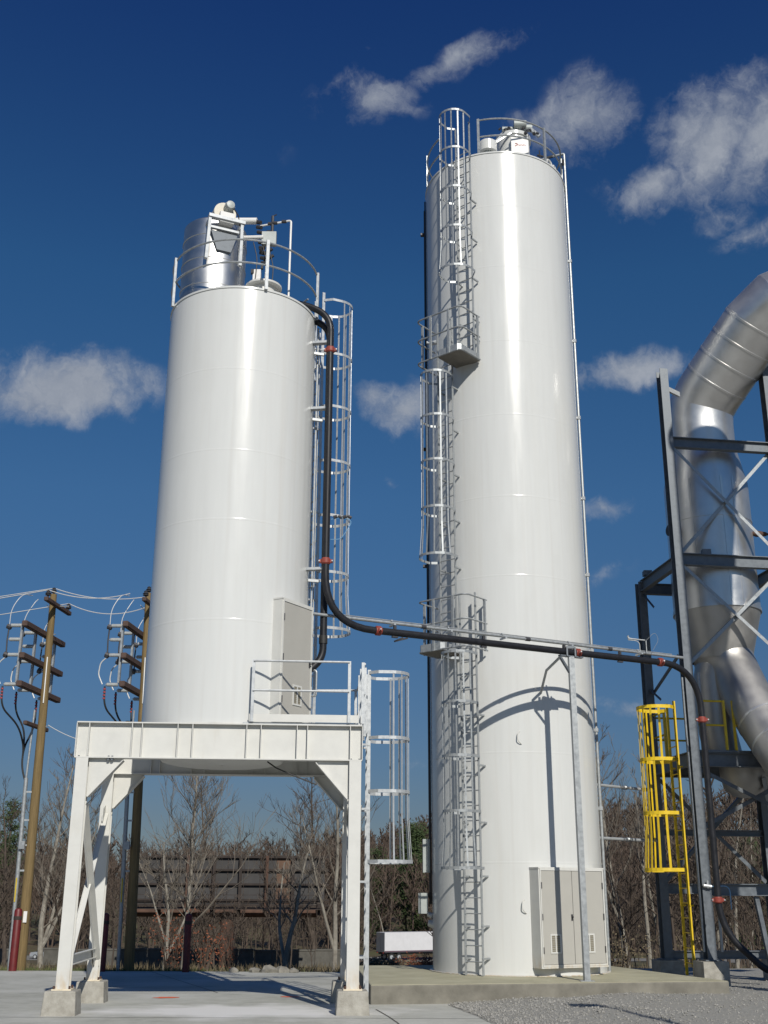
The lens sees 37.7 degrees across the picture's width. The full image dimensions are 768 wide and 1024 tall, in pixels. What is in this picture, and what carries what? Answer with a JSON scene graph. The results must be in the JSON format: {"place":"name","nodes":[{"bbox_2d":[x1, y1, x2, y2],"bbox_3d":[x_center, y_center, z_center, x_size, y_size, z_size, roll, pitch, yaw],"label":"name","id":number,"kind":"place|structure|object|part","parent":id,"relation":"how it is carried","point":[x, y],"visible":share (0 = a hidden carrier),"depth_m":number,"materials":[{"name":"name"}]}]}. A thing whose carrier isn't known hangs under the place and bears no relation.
{"place":"outdoors","nodes":[
{"label":"outdoors","id":0,"kind":"place"},
{"bbox_2d":[0,971,491,1023],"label":"concrete pad","id":1,"kind":"object","parent":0,"point":[205,997],"visible":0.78,"depth_m":19.96,"materials":[{"name":"grey concrete"}]},
{"bbox_2d":[8,908,22,970],"bbox_3d":[-10.235,11.966,31.194,0.232,1.840,0.228,0,-19,0],"label":"bollard","id":2,"kind":"object","parent":1,"relation":"on","point":[15,939],"visible":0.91,"depth_m":31.15,"materials":[{"name":"red metal"}]},
{"bbox_2d":[100,913,109,971],"bbox_3d":[-7.745,12.000,31.080,0.192,1.720,0.189,0,-19,0],"label":"bollard","id":3,"kind":"object","parent":1,"relation":"on","point":[104,943],"visible":0.69,"depth_m":31.04,"materials":[{"name":"metal"}]},
{"bbox_2d":[182,913,191,971],"bbox_3d":[-5.432,11.976,30.986,0.212,1.720,0.209,0,-19,0],"label":"bollard","id":4,"kind":"object","parent":1,"relation":"on","point":[187,942],"visible":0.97,"depth_m":30.94,"materials":[{"name":"metal"}]},
{"bbox_2d":[40,659,412,1015],"bbox_3d":[-2.463,5.780,19.824,5.884,5.907,3.257,2,-19,-4],"label":"support frame","id":5,"kind":"object","parent":1,"relation":"on","point":[117,761],"visible":0.98,"depth_m":19.05,"materials":[{"name":"metal"}]},
{"bbox_2d":[141,238,352,769],"bbox_3d":[-2.538,-0.166,21.917,3.792,10.035,3.056,0,-19,0],"label":"storage silo","id":6,"kind":"object","parent":5,"relation":"on","point":[231,599],"visible":0.91,"depth_m":20.71,"materials":[{"name":"white paint"}]},
{"bbox_2d":[179,201,291,299],"bbox_3d":[-3.281,-5.111,23.399,2.268,2.555,1.500,-14,-23,36],"label":"dust collector","id":7,"kind":"object","parent":6,"relation":"on","point":[221,221],"visible":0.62,"depth_m":23.17,"materials":[{"name":"silver metal"}]},
{"bbox_2d":[210,229,236,253],"bbox_3d":[-3.309,-5.551,23.153,0.560,0.430,0.080,8,-20,-23],"label":"hopper","id":8,"kind":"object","parent":7,"relation":"in","point":[223,246],"depth_m":23.11,"materials":[{"name":"metal"}]},
{"bbox_2d":[281,602,311,714],"bbox_3d":[-1.564,2.651,20.055,0.100,1.998,0.855,-11,-22,30],"label":"door","id":9,"kind":"structure","parent":6,"relation":"in","point":[297,620],"depth_m":20.07,"materials":[{"name":"grey paint"}]},
{"bbox_2d":[312,318,327,671],"bbox_3d":[-1.735,-0.535,21.883,1.377,7.688,0.352,-2,-19,8],"label":"vent pipe","id":10,"kind":"object","parent":6,"relation":"attached to","point":[323,637],"visible":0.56,"depth_m":21.02,"materials":[{"name":"black metal"}]},
{"bbox_2d":[228,967,238,972],"bbox_3d":[-4.116,12.568,30.780,0.290,0.208,0.225,0,-19,0],"label":"rock","id":11,"kind":"object","parent":1,"relation":"on","point":[233,970],"visible":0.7,"depth_m":30.71,"materials":[{"name":"grey stone"}]},
{"bbox_2d":[249,967,260,972],"bbox_3d":[-3.531,12.573,30.792,0.343,0.227,0.240,0,-19,0],"label":"rock","id":12,"kind":"object","parent":1,"relation":"on","point":[254,970],"visible":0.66,"depth_m":30.71,"materials":[{"name":"grey stone"}]},
{"bbox_2d":[260,964,277,972],"bbox_3d":[-3.144,12.565,30.767,0.567,0.357,0.368,0,-19,0],"label":"rock","id":13,"kind":"object","parent":1,"relation":"on","point":[269,968],"visible":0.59,"depth_m":30.66,"materials":[{"name":"grey stone"}]},
{"bbox_2d":[277,966,288,972],"bbox_3d":[-2.781,12.570,30.784,0.373,0.280,0.332,-15,-24,37],"label":"rock","id":14,"kind":"object","parent":1,"relation":"on","point":[282,969],"visible":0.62,"depth_m":30.71,"materials":[{"name":"grey stone"}]},
{"bbox_2d":[289,968,298,972],"bbox_3d":[-2.471,12.577,30.790,0.279,0.190,0.207,0,-19,0],"label":"rock","id":15,"kind":"object","parent":1,"relation":"on","point":[293,970],"visible":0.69,"depth_m":30.73,"materials":[{"name":"grey stone"}]},
{"bbox_2d":[359,965,729,1004],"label":"foundation slab","id":16,"kind":"structure","parent":1,"relation":"on","point":[406,984],"depth_m":20.72,"materials":[{"name":"concrete"}]},
{"bbox_2d":[417,108,610,976],"bbox_3d":[2.803,-0.072,26.791,4.047,20.451,4.386,0,-19,0],"label":"tall silo","id":17,"kind":"object","parent":16,"relation":"on","point":[506,541],"visible":0.98,"depth_m":25.04,"materials":[{"name":"white paint"}]},
{"bbox_2d":[480,138,496,152],"bbox_3d":[2.671,-9.228,28.893,0.480,0.620,0.480,0,-19,0],"label":"relief valve","id":18,"kind":"object","parent":17,"relation":"on","point":[488,144],"visible":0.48,"depth_m":28.74,"materials":[{"name":"white paint"}]},
{"bbox_2d":[495,120,540,154],"bbox_3d":[3.356,-9.534,29.472,1.492,1.378,1.042,0,-19,0],"label":"vent filter","id":19,"kind":"object","parent":17,"relation":"on","point":[514,144],"visible":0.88,"depth_m":29.17,"materials":[{"name":"white paint"}]},
{"bbox_2d":[541,871,574,964],"bbox_3d":[3.448,8.045,22.325,0.766,1.748,0.100,10,-21,-26],"label":"door","id":20,"kind":"structure","parent":17,"relation":"in","point":[556,886],"depth_m":22.32,"materials":[{"name":"grey paint"}]},
{"bbox_2d":[571,871,606,963],"bbox_3d":[4.127,8.172,22.689,0.772,1.748,0.078,9,-21,-25],"label":"door","id":21,"kind":"structure","parent":17,"relation":"in","point":[594,885],"depth_m":22.68,"materials":[{"name":"grey paint"}]},
{"bbox_2d":[540,646,594,981],"bbox_3d":[3.491,5.899,22.436,0.571,6.345,1.427,12,-22,-32],"label":"pipe support post","id":22,"kind":"object","parent":16,"relation":"on","point":[570,668],"visible":1,"depth_m":21.95,"materials":[{"name":"metal"}]},
{"bbox_2d":[313,612,683,658],"bbox_3d":[2.546,2.503,22.556,8.816,0.164,0.225,9,-21,-24],"label":"conduit run","id":23,"kind":"object","parent":22,"relation":"on","point":[502,636],"visible":0.94,"depth_m":22.49,"materials":[{"name":"metal"}]},
{"bbox_2d":[627,633,657,651],"bbox_3d":[5.529,2.792,24.005,0.662,0.417,0.056,0,-19,0],"label":"air fitting","id":24,"kind":"object","parent":23,"relation":"attached to","point":[632,639],"visible":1,"depth_m":24.01,"materials":[{"name":"metal"}]},
{"bbox_2d":[299,301,767,972],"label":"conveying pipe","id":25,"kind":"object","parent":22,"relation":"on","point":[325,561],"visible":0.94,"depth_m":22.43,"materials":[{"name":"metal"}]},
{"bbox_2d":[0,0,767,876],"label":"sky","id":26,"kind":"structure","parent":0,"point":[125,124],"materials":[{"name":"blue"}]},
{"bbox_2d":[26,956,745,962],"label":"road","id":27,"kind":"structure","parent":0,"point":[415,958],"depth_m":173.79,"materials":[{"name":"grey asphalt"}]},
{"bbox_2d":[30,948,43,958],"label":"parked car","id":28,"kind":"object","parent":27,"relation":"on","point":[34,954],"visible":0.24,"depth_m":168.68,"materials":[{"name":"silver metal"}]},
{"bbox_2d":[376,931,432,960],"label":"semi trailer","id":29,"kind":"object","parent":27,"relation":"on","point":[392,944],"visible":0.6,"depth_m":169.37,"materials":[{"name":"metal"}]},
{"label":"rear doors","id":30,"kind":"part","parent":29,"relation":"part of","materials":[{"name":"grey metal"}]},
{"bbox_2d":[6,837,767,1022],"bbox_3d":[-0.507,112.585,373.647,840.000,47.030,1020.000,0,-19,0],"label":"ground","id":31,"kind":"structure","parent":0,"point":[33,944],"depth_m":216.46,"materials":[{"name":"brown soil"}]},
{"bbox_2d":[0,798,26,940],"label":"pine tree","id":32,"kind":"object","parent":31,"relation":"on","point":[13,838],"visible":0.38,"depth_m":115.33,"materials":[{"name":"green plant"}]},
{"bbox_2d":[0,773,44,967],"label":"bare tree","id":33,"kind":"object","parent":31,"relation":"on","point":[4,952],"visible":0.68,"depth_m":86.22,"materials":[{"name":"brown plant"}]},
{"bbox_2d":[0,587,71,970],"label":"utility pole","id":34,"kind":"object","parent":31,"relation":"on","point":[48,671],"visible":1,"depth_m":33.21,"materials":[{"name":"brown wood"}]},
{"bbox_2d":[0,590,46,598],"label":"power line","id":35,"kind":"object","parent":34,"relation":"attached to","point":[23,594],"visible":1,"depth_m":34.19,"materials":[{"name":"metal"}]},
{"bbox_2d":[0,588,51,596],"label":"power line","id":36,"kind":"object","parent":34,"relation":"attached to","point":[25,592],"visible":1,"depth_m":35.09,"materials":[{"name":"metal"}]},
{"bbox_2d":[0,603,67,614],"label":"power line","id":37,"kind":"object","parent":34,"relation":"attached to","point":[28,610],"visible":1,"depth_m":35.80,"materials":[{"name":"metal"}]},
{"bbox_2d":[50,590,129,598],"bbox_3d":[-8.959,2.497,34.154,2.501,0.279,0.025,0,-19,0],"label":"power line","id":38,"kind":"object","parent":34,"relation":"attached to","point":[88,598],"visible":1,"depth_m":34.12,"materials":[{"name":"metal"}]},
{"bbox_2d":[56,588,141,599],"bbox_3d":[-8.813,2.548,35.031,2.967,0.370,0.025,0,-19,0],"label":"power line","id":39,"kind":"object","parent":34,"relation":"attached to","point":[94,597],"visible":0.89,"depth_m":34.98,"materials":[{"name":"metal"}]},
{"bbox_2d":[69,603,144,613],"bbox_3d":[-8.792,3.080,35.743,2.503,0.357,0.025,0,-19,0],"label":"power line","id":40,"kind":"object","parent":34,"relation":"attached to","point":[107,613],"visible":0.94,"depth_m":35.70,"materials":[{"name":"metal"}]},
{"bbox_2d":[21,747,98,967],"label":"bare tree","id":41,"kind":"object","parent":31,"relation":"on","point":[42,940],"visible":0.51,"depth_m":63.59,"materials":[{"name":"brown plant"}]},
{"bbox_2d":[16,746,123,928],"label":"bare tree","id":42,"kind":"object","parent":31,"relation":"on","point":[42,847],"visible":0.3,"depth_m":70.61,"materials":[{"name":"brown plant"}]},
{"bbox_2d":[98,586,150,970],"bbox_3d":[-7.537,7.739,33.275,1.398,11.433,3.104,-2,-19,5],"label":"utility pole","id":43,"kind":"object","parent":31,"relation":"on","point":[131,912],"visible":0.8,"depth_m":32.81,"materials":[{"name":"brown wood"}]},
{"bbox_2d":[0,948,339,967],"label":"barrier wall","id":44,"kind":"structure","parent":31,"relation":"on","point":[259,957],"depth_m":88.25,"materials":[{"name":"concrete"}]},
{"bbox_2d":[0,966,339,971],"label":"grass","id":45,"kind":"structure","parent":31,"relation":"on","point":[84,969],"depth_m":31.60,"materials":[{"name":"plant"}]},
{"bbox_2d":[148,908,195,970],"bbox_3d":[-7.424,14.968,39.266,1.741,2.161,1.213,0,-19,0],"label":"bush","id":46,"kind":"object","parent":31,"relation":"on","point":[172,956],"visible":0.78,"depth_m":39.08,"materials":[{"name":"brown plant"}]},
{"bbox_2d":[139,824,220,969],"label":"bare tree","id":47,"kind":"object","parent":31,"relation":"on","point":[167,902],"visible":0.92,"depth_m":54.77,"materials":[{"name":"brown plant"}]},
{"bbox_2d":[111,775,276,969],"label":"bare tree","id":48,"kind":"object","parent":31,"relation":"on","point":[192,836],"visible":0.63,"depth_m":57.95,"materials":[{"name":"brown plant"}]},
{"bbox_2d":[181,921,226,970],"bbox_3d":[-6.147,14.821,38.291,1.572,1.676,0.919,0,-19,0],"label":"bush","id":49,"kind":"object","parent":31,"relation":"on","point":[204,964],"visible":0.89,"depth_m":38.15,"materials":[{"name":"brown plant"}]},
{"bbox_2d":[173,776,249,948],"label":"bare tree","id":50,"kind":"object","parent":31,"relation":"on","point":[206,813],"visible":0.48,"depth_m":106.36,"materials":[{"name":"brown plant"}]},
{"bbox_2d":[125,855,328,968],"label":"billboard","id":51,"kind":"object","parent":31,"relation":"on","point":[254,881],"visible":0.53,"depth_m":82.59,"materials":[{"name":"wood"}]},
{"bbox_2d":[210,916,248,970],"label":"bush","id":52,"kind":"object","parent":31,"relation":"on","point":[230,959],"visible":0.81,"depth_m":46.52,"materials":[{"name":"brown plant"}]},
{"bbox_2d":[257,840,327,967],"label":"bare tree","id":53,"kind":"object","parent":31,"relation":"on","point":[285,954],"visible":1,"depth_m":49.04,"materials":[{"name":"brown plant"}]},
{"bbox_2d":[257,777,376,948],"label":"bare tree","id":54,"kind":"object","parent":31,"relation":"on","point":[311,810],"visible":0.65,"depth_m":99.66,"materials":[{"name":"brown plant"}]},
{"bbox_2d":[287,782,392,970],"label":"bare tree","id":55,"kind":"object","parent":31,"relation":"on","point":[334,939],"visible":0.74,"depth_m":58.48,"materials":[{"name":"brown plant"}]},
{"bbox_2d":[0,958,754,971],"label":"dry brush","id":56,"kind":"object","parent":31,"relation":"on","point":[318,968],"visible":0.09,"depth_m":52.71,"materials":[{"name":"brown plant"}]},
{"bbox_2d":[360,858,397,931],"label":"bare tree","id":57,"kind":"object","parent":31,"relation":"on","point":[378,898],"visible":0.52,"depth_m":193.98,"materials":[{"name":"brown plant"}]},
{"bbox_2d":[361,846,397,937],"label":"pine tree","id":58,"kind":"object","parent":31,"relation":"on","point":[379,853],"visible":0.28,"depth_m":212.52,"materials":[{"name":"green plant"}]},
{"bbox_2d":[0,817,767,965],"bbox_3d":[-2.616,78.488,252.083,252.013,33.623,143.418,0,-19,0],"label":"woods","id":59,"kind":"object","parent":31,"relation":"on","point":[409,882],"visible":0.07,"depth_m":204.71,"materials":[{"name":"brown plant"}]},
{"bbox_2d":[0,778,767,969],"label":"saplings","id":60,"kind":"object","parent":31,"relation":"on","point":[743,913],"visible":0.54,"depth_m":52.82,"materials":[{"name":"brown plant"}]},
{"bbox_2d":[359,956,411,965],"bbox_3d":[-0.097,14.990,37.205,1.912,0.580,1.193,8,-20,-23],"label":"bush","id":61,"kind":"object","parent":31,"relation":"on","point":[376,961],"visible":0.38,"depth_m":37.05,"materials":[{"name":"brown plant"}]},
{"bbox_2d":[388,819,431,931],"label":"pine tree","id":62,"kind":"object","parent":31,"relation":"on","point":[417,835],"visible":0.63,"depth_m":203.92,"materials":[{"name":"green plant"}]},
{"bbox_2d":[395,951,432,964],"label":"bush","id":63,"kind":"object","parent":31,"relation":"on","point":[425,960],"visible":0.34,"depth_m":42.61,"materials":[{"name":"brown plant"}]},
{"bbox_2d":[309,788,758,859],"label":"hill woods","id":64,"kind":"object","parent":31,"relation":"on","point":[746,811],"visible":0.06,"depth_m":374.11,"materials":[{"name":"brown plant"}]},
{"bbox_2d":[595,742,642,965],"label":"bare tree","id":65,"kind":"object","parent":31,"relation":"on","point":[617,834],"visible":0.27,"depth_m":79.34,"materials":[{"name":"brown plant"}]},
{"bbox_2d":[594,722,648,967],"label":"bare tree","id":66,"kind":"object","parent":31,"relation":"on","point":[607,845],"visible":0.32,"depth_m":57.79,"materials":[{"name":"brown plant"}]},
{"bbox_2d":[609,921,647,967],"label":"bush","id":67,"kind":"object","parent":31,"relation":"on","point":[622,959],"visible":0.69,"depth_m":40.94,"materials":[{"name":"brown plant"}]},
{"bbox_2d":[620,786,672,955],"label":"bare tree","id":68,"kind":"object","parent":31,"relation":"on","point":[654,915],"visible":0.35,"depth_m":59.43,"materials":[{"name":"brown plant"}]},
{"bbox_2d":[620,737,678,967],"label":"bare tree","id":69,"kind":"object","parent":31,"relation":"on","point":[646,913],"visible":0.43,"depth_m":54.83,"materials":[{"name":"brown plant"}]},
{"bbox_2d":[636,920,702,965],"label":"bush","id":70,"kind":"object","parent":31,"relation":"on","point":[677,949],"visible":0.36,"depth_m":42.95,"materials":[{"name":"brown plant"}]},
{"bbox_2d":[635,366,767,986],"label":"steel tower","id":71,"kind":"structure","parent":31,"relation":"on","point":[709,964],"depth_m":25.70,"materials":[{"name":"metal"}]},
{"bbox_2d":[597,783,653,791],"bbox_3d":[5.527,6.346,25.890,2.186,0.090,0.134,16,-24,-38],"label":"tie pipe","id":72,"kind":"object","parent":71,"relation":"attached to","point":[621,787],"visible":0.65,"depth_m":25.86,"materials":[{"name":"metal"}]},
{"bbox_2d":[600,836,656,842],"bbox_3d":[5.522,7.435,25.520,2.186,0.090,0.134,16,-24,-38],"label":"tie pipe","id":73,"kind":"object","parent":71,"relation":"attached to","point":[627,839],"visible":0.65,"depth_m":25.50,"materials":[{"name":"metal"}]},
{"bbox_2d":[664,271,767,797],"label":"dust duct","id":74,"kind":"object","parent":71,"relation":"attached to","point":[723,372],"visible":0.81,"depth_m":26.76,"materials":[{"name":"metal"}]},
{"bbox_2d":[671,789,758,950],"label":"bare tree","id":75,"kind":"object","parent":31,"relation":"on","point":[717,938],"visible":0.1,"depth_m":70.76,"materials":[{"name":"brown plant"}]},
{"bbox_2d":[709,795,758,968],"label":"bare tree","id":76,"kind":"object","parent":31,"relation":"on","point":[737,963],"visible":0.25,"depth_m":61.26,"materials":[{"name":"brown plant"}]},
{"bbox_2d":[726,798,758,967],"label":"bare tree","id":77,"kind":"object","parent":31,"relation":"on","point":[754,807],"visible":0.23,"depth_m":67.53,"materials":[{"name":"brown plant"}]},
{"bbox_2d":[727,837,767,949],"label":"bare trees","id":78,"kind":"object","parent":31,"relation":"on","point":[748,841],"visible":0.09,"depth_m":113.90,"materials":[{"name":"plant"}]},
{"bbox_2d":[448,967,767,1023],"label":"gravel yard","id":79,"kind":"structure","parent":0,"point":[744,976],"depth_m":18.58,"materials":[{"name":"grey gravel"}]}
]}

